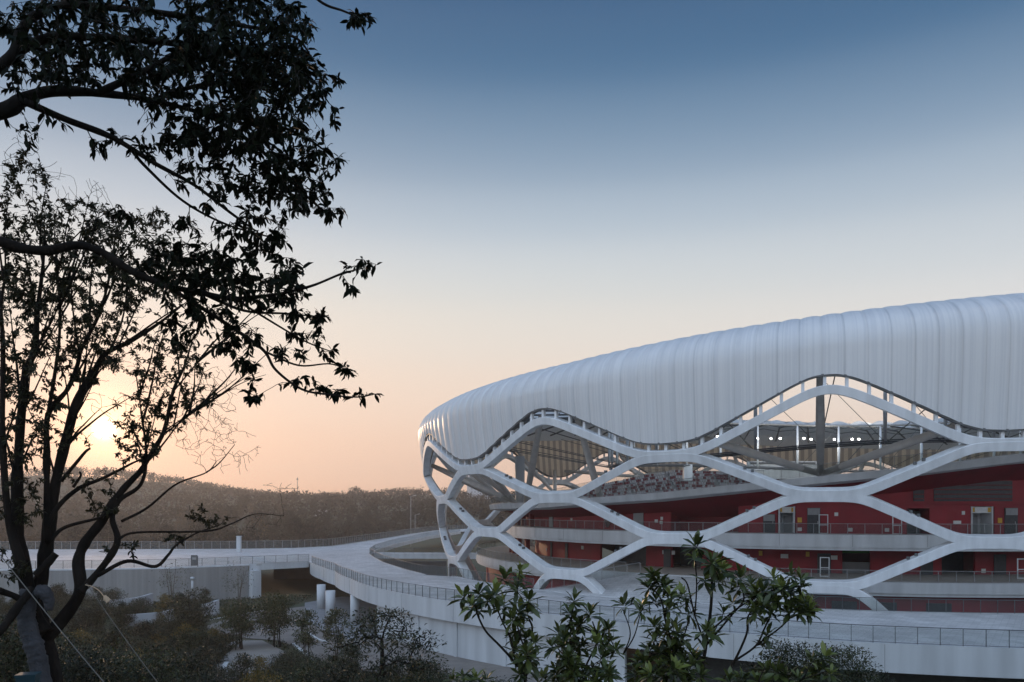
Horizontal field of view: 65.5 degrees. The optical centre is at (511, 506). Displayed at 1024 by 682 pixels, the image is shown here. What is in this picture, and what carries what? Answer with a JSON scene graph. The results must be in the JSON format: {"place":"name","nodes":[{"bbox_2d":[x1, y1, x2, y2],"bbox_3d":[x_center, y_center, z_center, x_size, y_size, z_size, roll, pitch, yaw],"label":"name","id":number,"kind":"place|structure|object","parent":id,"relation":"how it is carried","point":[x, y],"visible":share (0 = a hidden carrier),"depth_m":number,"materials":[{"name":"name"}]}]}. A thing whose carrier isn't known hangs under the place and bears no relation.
{"place":"outdoors","nodes":[
{"label":"outdoors","id":0,"kind":"place"},
{"bbox_2d":[14,671,41,681],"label":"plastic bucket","id":1,"kind":"object","parent":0,"point":[27,677],"visible":1,"depth_m":8.73,"materials":[{"name":"plastic"}]},
{"bbox_2d":[217,640,284,681],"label":"path","id":2,"kind":"structure","parent":0,"point":[257,648],"depth_m":77.80,"materials":[{"name":"concrete"}]},
{"bbox_2d":[0,475,613,681],"bbox_3d":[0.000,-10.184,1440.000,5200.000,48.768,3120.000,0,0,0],"label":"ground","id":3,"kind":"structure","parent":0,"point":[297,587],"depth_m":264.87,"materials":[{"name":"green plant"}]},
{"bbox_2d":[0,614,28,681],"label":"garden shrub","id":4,"kind":"object","parent":3,"relation":"on","point":[5,676],"visible":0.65,"depth_m":19.98,"materials":[{"name":"green plant"}]},
{"bbox_2d":[0,628,93,681],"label":"garden shrub","id":5,"kind":"object","parent":3,"relation":"on","point":[56,643],"visible":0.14,"depth_m":20.94,"materials":[{"name":"green plant"}]},
{"bbox_2d":[50,582,72,602],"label":"garden shrub","id":6,"kind":"object","parent":3,"relation":"on","point":[57,589],"visible":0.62,"depth_m":99.75,"materials":[{"name":"green plant"}]},
{"bbox_2d":[53,594,69,611],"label":"garden shrub","id":7,"kind":"object","parent":3,"relation":"on","point":[58,600],"visible":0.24,"depth_m":92.39,"materials":[{"name":"green plant"}]},
{"bbox_2d":[47,605,76,625],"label":"garden shrub","id":8,"kind":"object","parent":3,"relation":"on","point":[52,614],"visible":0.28,"depth_m":87.12,"materials":[{"name":"green plant"}]},
{"bbox_2d":[65,526,86,547],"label":"forest tree","id":9,"kind":"object","parent":3,"relation":"on","point":[73,535],"visible":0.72,"depth_m":249.39,"materials":[{"name":"green plant"}]},
{"bbox_2d":[64,618,87,636],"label":"garden shrub","id":10,"kind":"object","parent":3,"relation":"on","point":[78,624],"visible":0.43,"depth_m":77.50,"materials":[{"name":"green plant"}]},
{"bbox_2d":[20,635,133,681],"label":"garden shrub","id":11,"kind":"object","parent":3,"relation":"on","point":[79,661],"visible":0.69,"depth_m":18.83,"materials":[{"name":"green plant"}]},
{"bbox_2d":[60,628,95,644],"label":"golden shrub","id":12,"kind":"object","parent":3,"relation":"on","point":[77,633],"visible":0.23,"depth_m":67.16,"materials":[{"name":"green plant"}]},
{"bbox_2d":[88,608,108,628],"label":"garden shrub","id":13,"kind":"object","parent":3,"relation":"on","point":[99,617],"visible":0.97,"depth_m":87.03,"materials":[{"name":"green plant"}]},
{"bbox_2d":[81,596,118,616],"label":"garden shrub","id":14,"kind":"object","parent":3,"relation":"on","point":[94,603],"visible":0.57,"depth_m":92.08,"materials":[{"name":"green plant"}]},
{"bbox_2d":[83,633,136,657],"bbox_3d":[-32.679,11.503,63.818,4.361,2.921,4.516,0,0,2],"label":"garden shrub","id":15,"kind":"object","parent":3,"relation":"on","point":[97,640],"visible":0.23,"depth_m":63.38,"materials":[{"name":"green plant"}]},
{"bbox_2d":[98,520,121,543],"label":"forest tree","id":16,"kind":"object","parent":3,"relation":"on","point":[105,527],"visible":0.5,"depth_m":249.02,"materials":[{"name":"green plant"}]},
{"bbox_2d":[96,587,128,604],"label":"garden shrub","id":17,"kind":"object","parent":3,"relation":"on","point":[115,593],"visible":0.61,"depth_m":98.55,"materials":[{"name":"green plant"}]},
{"bbox_2d":[63,637,162,681],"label":"garden shrub","id":18,"kind":"object","parent":3,"relation":"on","point":[120,655],"visible":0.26,"depth_m":21.95,"materials":[{"name":"green plant"}]},
{"bbox_2d":[98,624,131,659],"bbox_3d":[-31.939,11.248,63.873,2.491,3.716,2.475,0,0,-39],"label":"garden shrub","id":19,"kind":"object","parent":3,"relation":"on","point":[116,633],"visible":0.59,"depth_m":63.70,"materials":[{"name":"green plant"}]},
{"bbox_2d":[107,605,138,627],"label":"garden shrub","id":20,"kind":"object","parent":3,"relation":"on","point":[122,611],"visible":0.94,"depth_m":88.79,"materials":[{"name":"green plant"}]},
{"bbox_2d":[0,564,248,603],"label":"retaining wall","id":21,"kind":"structure","parent":3,"relation":"on","point":[133,582],"depth_m":116.79,"materials":[{"name":"grey concrete"}]},
{"bbox_2d":[106,593,152,605],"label":"planter wall","id":22,"kind":"structure","parent":3,"relation":"on","point":[150,595],"depth_m":99.61,"materials":[{"name":"concrete"}]},
{"bbox_2d":[129,601,149,613],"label":"garden shrub","id":23,"kind":"object","parent":3,"relation":"on","point":[138,606],"visible":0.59,"depth_m":93.91,"materials":[{"name":"green plant"}]},
{"bbox_2d":[126,596,155,610],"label":"garden shrub","id":24,"kind":"object","parent":3,"relation":"on","point":[140,600],"visible":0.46,"depth_m":97.68,"materials":[{"name":"green plant"}]},
{"bbox_2d":[132,621,159,646],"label":"garden shrub","id":25,"kind":"object","parent":3,"relation":"on","point":[144,627],"visible":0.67,"depth_m":76.14,"materials":[{"name":"green plant"}]},
{"bbox_2d":[135,536,157,548],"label":"forest tree","id":26,"kind":"object","parent":3,"relation":"on","point":[146,544],"visible":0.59,"depth_m":241.14,"materials":[{"name":"green plant"}]},
{"bbox_2d":[97,641,200,681],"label":"garden shrub","id":27,"kind":"object","parent":3,"relation":"on","point":[128,673],"visible":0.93,"depth_m":19.92,"materials":[{"name":"green plant"}]},
{"bbox_2d":[125,609,172,625],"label":"planter wall","id":28,"kind":"structure","parent":3,"relation":"on","point":[147,616],"depth_m":91.10,"materials":[{"name":"concrete"}]},
{"bbox_2d":[0,137,298,681],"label":"multi stemmed tree","id":29,"kind":"object","parent":3,"relation":"on","point":[38,632],"visible":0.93,"depth_m":9.72,"materials":[{"name":"brown plant"}]},
{"bbox_2d":[0,554,103,681],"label":"guy rope","id":30,"kind":"object","parent":29,"relation":"attached to","point":[52,620],"visible":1,"depth_m":8.15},
{"bbox_2d":[86,583,156,681],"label":"guy rope","id":31,"kind":"object","parent":29,"relation":"attached to","point":[122,634],"visible":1,"depth_m":8.78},
{"bbox_2d":[154,593,171,609],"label":"golden shrub","id":32,"kind":"object","parent":3,"relation":"on","point":[162,605],"visible":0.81,"depth_m":100.46,"materials":[{"name":"green plant"}]},
{"bbox_2d":[148,615,178,635],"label":"garden shrub","id":33,"kind":"object","parent":3,"relation":"on","point":[160,623],"visible":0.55,"depth_m":86.07,"materials":[{"name":"green plant"}]},
{"bbox_2d":[0,594,329,681],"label":"ground cover","id":34,"kind":"object","parent":3,"relation":"on","point":[253,600],"visible":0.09,"depth_m":100.49,"materials":[{"name":"green plant"}]},
{"bbox_2d":[149,558,192,597],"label":"sapling","id":35,"kind":"object","parent":3,"relation":"on","point":[171,586],"visible":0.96,"depth_m":108.11,"materials":[{"name":"green plant"}]},
{"bbox_2d":[162,533,187,548],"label":"forest tree","id":36,"kind":"object","parent":3,"relation":"on","point":[173,543],"visible":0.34,"depth_m":218.04,"materials":[{"name":"green plant"}]},
{"bbox_2d":[143,642,223,681],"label":"garden shrub","id":37,"kind":"object","parent":3,"relation":"on","point":[193,663],"visible":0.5,"depth_m":23.93,"materials":[{"name":"green plant"}]},
{"bbox_2d":[170,621,197,637],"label":"golden shrub","id":38,"kind":"object","parent":3,"relation":"on","point":[187,626],"visible":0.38,"depth_m":80.47,"materials":[{"name":"green plant"}]},
{"bbox_2d":[158,586,220,632],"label":"garden pine","id":39,"kind":"object","parent":3,"relation":"on","point":[197,610],"visible":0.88,"depth_m":87.57,"materials":[{"name":"green plant"}]},
{"bbox_2d":[0,0,383,408],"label":"overhanging tree","id":40,"kind":"object","parent":3,"relation":"on","point":[253,70],"visible":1,"depth_m":5.00,"materials":[{"name":"green plant"}]},
{"bbox_2d":[186,522,213,548],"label":"forest tree","id":41,"kind":"object","parent":3,"relation":"on","point":[200,536],"visible":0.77,"depth_m":229.31,"materials":[{"name":"green plant"}]},
{"bbox_2d":[168,663,233,681],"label":"garden shrub","id":42,"kind":"object","parent":3,"relation":"on","point":[211,676],"visible":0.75,"depth_m":22.11,"materials":[{"name":"green plant"}]},
{"bbox_2d":[184,644,218,681],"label":"garden shrub","id":43,"kind":"object","parent":3,"relation":"on","point":[205,652],"visible":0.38,"depth_m":60.76,"materials":[{"name":"green plant"}]},
{"bbox_2d":[194,500,210,516],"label":"forest tree","id":44,"kind":"object","parent":3,"relation":"on","point":[206,506],"visible":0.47,"depth_m":470.29,"materials":[{"name":"green plant"}]},
{"bbox_2d":[201,600,218,615],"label":"planter wall","id":45,"kind":"structure","parent":3,"relation":"on","point":[216,606],"depth_m":102.47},
{"bbox_2d":[194,636,229,663],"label":"garden shrub","id":46,"kind":"object","parent":3,"relation":"on","point":[211,642],"visible":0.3,"depth_m":71.87,"materials":[{"name":"green plant"}]},
{"bbox_2d":[206,502,226,516],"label":"forest tree","id":47,"kind":"object","parent":3,"relation":"on","point":[211,509],"visible":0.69,"depth_m":463.95,"materials":[{"name":"green plant"}]},
{"bbox_2d":[206,626,229,643],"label":"golden shrub","id":48,"kind":"object","parent":3,"relation":"on","point":[215,631],"visible":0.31,"depth_m":78.56,"materials":[{"name":"green plant"}]},
{"bbox_2d":[209,630,245,650],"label":"garden shrub","id":49,"kind":"object","parent":3,"relation":"on","point":[223,640],"visible":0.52,"depth_m":77.95,"materials":[{"name":"green plant"}]},
{"bbox_2d":[212,665,243,681],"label":"garden shrub","id":50,"kind":"object","parent":3,"relation":"on","point":[224,671],"visible":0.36,"depth_m":61.76,"materials":[{"name":"green plant"}]},
{"bbox_2d":[219,529,241,548],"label":"forest tree","id":51,"kind":"object","parent":3,"relation":"on","point":[228,540],"visible":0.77,"depth_m":211.74,"materials":[{"name":"green plant"}]},
{"bbox_2d":[214,596,257,649],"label":"young tree","id":52,"kind":"object","parent":3,"relation":"on","point":[233,616],"visible":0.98,"depth_m":78.81,"materials":[{"name":"green plant"}]},
{"bbox_2d":[222,561,254,603],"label":"sapling","id":53,"kind":"object","parent":3,"relation":"on","point":[237,586],"visible":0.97,"depth_m":113.05,"materials":[{"name":"green plant"}]},
{"bbox_2d":[225,652,257,681],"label":"garden shrub","id":54,"kind":"object","parent":3,"relation":"on","point":[245,663],"visible":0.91,"depth_m":59.96,"materials":[{"name":"green plant"}]},
{"bbox_2d":[241,526,261,547],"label":"forest tree","id":55,"kind":"object","parent":3,"relation":"on","point":[249,540],"visible":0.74,"depth_m":237.81,"materials":[{"name":"green plant"}]},
{"bbox_2d":[248,570,260,597],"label":"bridge pier","id":56,"kind":"structure","parent":3,"relation":"on","point":[254,588],"depth_m":123.72,"materials":[{"name":"white paint"}]},
{"bbox_2d":[238,667,281,681],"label":"golden shrub","id":57,"kind":"object","parent":3,"relation":"on","point":[254,677],"visible":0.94,"depth_m":23.02,"materials":[{"name":"green plant"}]},
{"bbox_2d":[248,655,271,678],"bbox_3d":[-20.651,13.210,64.759,2.344,2.561,2.831,0,0,-45],"label":"golden shrub","id":58,"kind":"object","parent":3,"relation":"on","point":[260,661],"visible":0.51,"depth_m":64.75,"materials":[{"name":"green plant"}]},
{"bbox_2d":[251,512,269,543],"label":"forest tree","id":59,"kind":"object","parent":3,"relation":"on","point":[261,537],"visible":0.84,"depth_m":249.63,"materials":[{"name":"green plant"}]},
{"bbox_2d":[0,465,531,548],"bbox_3d":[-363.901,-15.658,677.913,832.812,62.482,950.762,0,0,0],"label":"wood","id":60,"kind":"object","parent":3,"relation":"on","point":[211,489],"visible":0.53,"depth_m":552.34,"materials":[{"name":"green plant"}]},
{"bbox_2d":[253,668,280,681],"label":"garden shrub","id":61,"kind":"object","parent":3,"relation":"on","point":[269,671],"visible":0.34,"depth_m":60.29,"materials":[{"name":"green plant"}]},
{"bbox_2d":[250,588,299,646],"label":"young tree","id":62,"kind":"object","parent":3,"relation":"on","point":[272,617],"visible":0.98,"depth_m":80.03,"materials":[{"name":"green plant"}]},
{"bbox_2d":[262,660,292,679],"bbox_3d":[-18.919,13.456,64.375,3.087,2.068,3.197,0,0,1],"label":"garden shrub","id":63,"kind":"object","parent":3,"relation":"on","point":[285,668],"visible":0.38,"depth_m":64.43,"materials":[{"name":"green plant"}]},
{"bbox_2d":[268,648,304,664],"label":"garden shrub","id":64,"kind":"object","parent":3,"relation":"on","point":[286,652],"visible":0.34,"depth_m":69.55,"materials":[{"name":"green plant"}]},
{"bbox_2d":[264,662,317,681],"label":"garden shrub","id":65,"kind":"object","parent":3,"relation":"on","point":[290,678],"visible":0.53,"depth_m":24.15,"materials":[{"name":"green plant"}]},
{"bbox_2d":[271,648,322,674],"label":"garden shrub","id":66,"kind":"object","parent":3,"relation":"on","point":[295,659],"visible":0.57,"depth_m":66.08,"materials":[{"name":"green plant"}]},
{"bbox_2d":[291,608,321,656],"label":"young tree","id":67,"kind":"object","parent":3,"relation":"on","point":[306,638],"visible":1,"depth_m":73.23,"materials":[{"name":"green plant"}]},
{"bbox_2d":[286,657,350,681],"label":"garden shrub","id":68,"kind":"object","parent":3,"relation":"on","point":[304,676],"visible":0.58,"depth_m":23.03,"materials":[{"name":"green plant"}]},
{"bbox_2d":[320,607,350,655],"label":"young tree","id":69,"kind":"object","parent":3,"relation":"on","point":[332,619],"visible":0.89,"depth_m":75.08,"materials":[{"name":"green plant"}]},
{"bbox_2d":[309,658,367,681],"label":"garden shrub","id":70,"kind":"object","parent":3,"relation":"on","point":[332,675],"visible":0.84,"depth_m":21.03,"materials":[{"name":"green plant"}]},
{"bbox_2d":[329,644,367,671],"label":"garden shrub","id":71,"kind":"object","parent":3,"relation":"on","point":[345,659],"visible":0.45,"depth_m":66.84,"materials":[{"name":"green plant"}]},
{"bbox_2d":[338,523,358,536],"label":"forest tree","id":72,"kind":"object","parent":3,"relation":"on","point":[346,528],"visible":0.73,"depth_m":340.01,"materials":[{"name":"green plant"}]},
{"bbox_2d":[345,659,362,676],"bbox_3d":[-12.667,13.287,63.670,1.566,2.350,1.575,0,0,-38],"label":"garden shrub","id":73,"kind":"object","parent":3,"relation":"on","point":[354,663],"visible":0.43,"depth_m":63.44,"materials":[{"name":"green plant"}]},
{"bbox_2d":[274,561,446,578],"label":"abutment wall","id":74,"kind":"structure","parent":3,"relation":"on","point":[430,568],"depth_m":158.19,"materials":[{"name":"concrete"}]},
{"bbox_2d":[345,667,405,681],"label":"garden shrub","id":75,"kind":"object","parent":3,"relation":"on","point":[375,679],"visible":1,"depth_m":19.14,"materials":[{"name":"green plant"}]},
{"bbox_2d":[313,605,451,681],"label":"spreading tree","id":76,"kind":"object","parent":3,"relation":"on","point":[383,665],"visible":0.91,"depth_m":20.88,"materials":[{"name":"green plant"}]},
{"bbox_2d":[384,668,438,681],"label":"garden shrub","id":77,"kind":"object","parent":3,"relation":"on","point":[407,676],"visible":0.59,"depth_m":20.08,"materials":[{"name":"green plant"}]},
{"bbox_2d":[411,512,426,529],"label":"forest tree","id":78,"kind":"object","parent":3,"relation":"on","point":[418,522],"visible":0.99,"depth_m":407.51,"materials":[{"name":"green plant"}]},
{"bbox_2d":[407,669,458,681],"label":"fine leaved bush","id":79,"kind":"object","parent":3,"relation":"on","point":[426,676],"visible":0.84,"depth_m":13.04,"materials":[{"name":"green plant"}]},
{"bbox_2d":[412,658,455,681],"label":"garden shrub","id":80,"kind":"object","parent":3,"relation":"on","point":[446,669],"visible":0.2,"depth_m":62.61,"materials":[{"name":"green plant"}]},
{"bbox_2d":[443,667,494,681],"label":"rosette shrub","id":81,"kind":"object","parent":3,"relation":"on","point":[467,677],"visible":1,"depth_m":7.01,"materials":[{"name":"green plant"}]},
{"bbox_2d":[467,475,489,498],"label":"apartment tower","id":82,"kind":"structure","parent":3,"relation":"on","point":[471,490],"depth_m":795.06,"materials":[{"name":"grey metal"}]},
{"bbox_2d":[447,561,549,681],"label":"rosette shrub","id":83,"kind":"object","parent":3,"relation":"on","point":[527,654],"visible":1,"depth_m":7.02,"materials":[{"name":"green plant"}]},
{"bbox_2d":[0,525,1023,681],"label":"elevated walkway","id":84,"kind":"structure","parent":3,"relation":"on","point":[924,646],"depth_m":70.45,"materials":[{"name":"white paint"}]},
{"bbox_2d":[532,586,625,681],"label":"rosette shrub","id":85,"kind":"object","parent":3,"relation":"on","point":[568,665],"visible":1,"depth_m":7.25,"materials":[{"name":"green plant"}]},
{"bbox_2d":[609,530,822,681],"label":"rosette shrub","id":86,"kind":"object","parent":3,"relation":"on","point":[676,658],"visible":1,"depth_m":7.54,"materials":[{"name":"green plant"}]},
{"bbox_2d":[418,293,1023,612],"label":"stadium","id":87,"kind":"object","parent":3,"relation":"on","point":[664,416],"visible":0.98,"depth_m":77.23,"materials":[{"name":"white metal"}]},
{"bbox_2d":[664,549,670,566],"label":"door","id":88,"kind":"structure","parent":87,"relation":"in","point":[667,552],"depth_m":90.85,"materials":[{"name":"metal"}]},
{"bbox_2d":[763,514,774,532],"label":"door","id":89,"kind":"structure","parent":87,"relation":"in","point":[768,518],"depth_m":82.54,"materials":[{"name":"grey metal"}]},
{"bbox_2d":[783,515,791,531],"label":"passage door","id":90,"kind":"structure","parent":87,"relation":"in","point":[786,518],"depth_m":83.53,"materials":[{"name":"grey metal"}]},
{"bbox_2d":[807,508,819,532],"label":"door","id":91,"kind":"structure","parent":87,"relation":"in","point":[812,513],"depth_m":80.92,"materials":[{"name":"grey metal"}]},
{"bbox_2d":[817,553,830,572],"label":"door","id":92,"kind":"structure","parent":87,"relation":"in","point":[824,561],"depth_m":82.60,"materials":[{"name":"metal"}]},
{"bbox_2d":[832,601,856,609],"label":"window","id":93,"kind":"structure","parent":87,"relation":"in","point":[835,604],"depth_m":75.06,"materials":[{"name":"glass"}]},
{"bbox_2d":[871,602,896,610],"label":"window","id":94,"kind":"structure","parent":87,"relation":"in","point":[888,605],"depth_m":74.10,"materials":[{"name":"glass"}]},
{"bbox_2d":[907,511,918,532],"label":"double door","id":95,"kind":"structure","parent":87,"relation":"in","point":[910,528],"depth_m":80.65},
{"bbox_2d":[920,561,932,574],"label":"door","id":96,"kind":"structure","parent":87,"relation":"in","point":[924,569],"depth_m":80.71,"materials":[{"name":"metal"}]},
{"bbox_2d":[926,603,951,611],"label":"window","id":97,"kind":"structure","parent":87,"relation":"in","point":[939,607],"depth_m":73.41,"materials":[{"name":"glass"}]},
{"bbox_2d":[973,516,977,532],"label":"passage door","id":98,"kind":"structure","parent":87,"relation":"in","point":[975,518],"depth_m":80.31,"materials":[{"name":"grey metal"}]},
{"bbox_2d":[994,554,1005,574],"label":"door","id":99,"kind":"structure","parent":87,"relation":"in","point":[999,560],"depth_m":80.85,"materials":[{"name":"metal"}]},
{"bbox_2d":[1004,508,1017,533],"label":"door","id":100,"kind":"structure","parent":87,"relation":"in","point":[1010,514],"depth_m":78.66,"materials":[{"name":"grey metal"}]},
{"bbox_2d":[719,660,802,681],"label":"fine leaved bush","id":101,"kind":"object","parent":3,"relation":"on","point":[764,672],"visible":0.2,"depth_m":9.69,"materials":[{"name":"green plant"}]},
{"bbox_2d":[713,640,841,681],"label":"rosette shrub","id":102,"kind":"object","parent":3,"relation":"on","point":[813,673],"visible":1,"depth_m":7.06,"materials":[{"name":"green plant"}]},
{"bbox_2d":[746,637,859,681],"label":"fine leaved bush","id":103,"kind":"object","parent":3,"relation":"on","point":[788,655],"visible":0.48,"depth_m":9.93,"materials":[{"name":"green plant"}]},
{"bbox_2d":[791,641,883,681],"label":"fine leaved bush","id":104,"kind":"object","parent":3,"relation":"on","point":[850,657],"visible":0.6,"depth_m":10.38,"materials":[{"name":"green plant"}]},
{"bbox_2d":[839,669,903,681],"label":"fine leaved bush","id":105,"kind":"object","parent":3,"relation":"on","point":[875,674],"visible":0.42,"depth_m":10.87,"materials":[{"name":"green plant"}]},
{"bbox_2d":[305,597,386,638],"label":"pavement","id":106,"kind":"structure","parent":0,"point":[342,602],"depth_m":106.45,"materials":[{"name":"concrete"}]},
{"bbox_2d":[206,606,658,681],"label":"paving","id":107,"kind":"structure","parent":0,"point":[460,663],"depth_m":75.75,"materials":[{"name":"concrete"}]},
{"bbox_2d":[0,0,1023,494],"label":"sky","id":108,"kind":"structure","parent":0,"point":[534,185],"materials":[{"name":"blue"}]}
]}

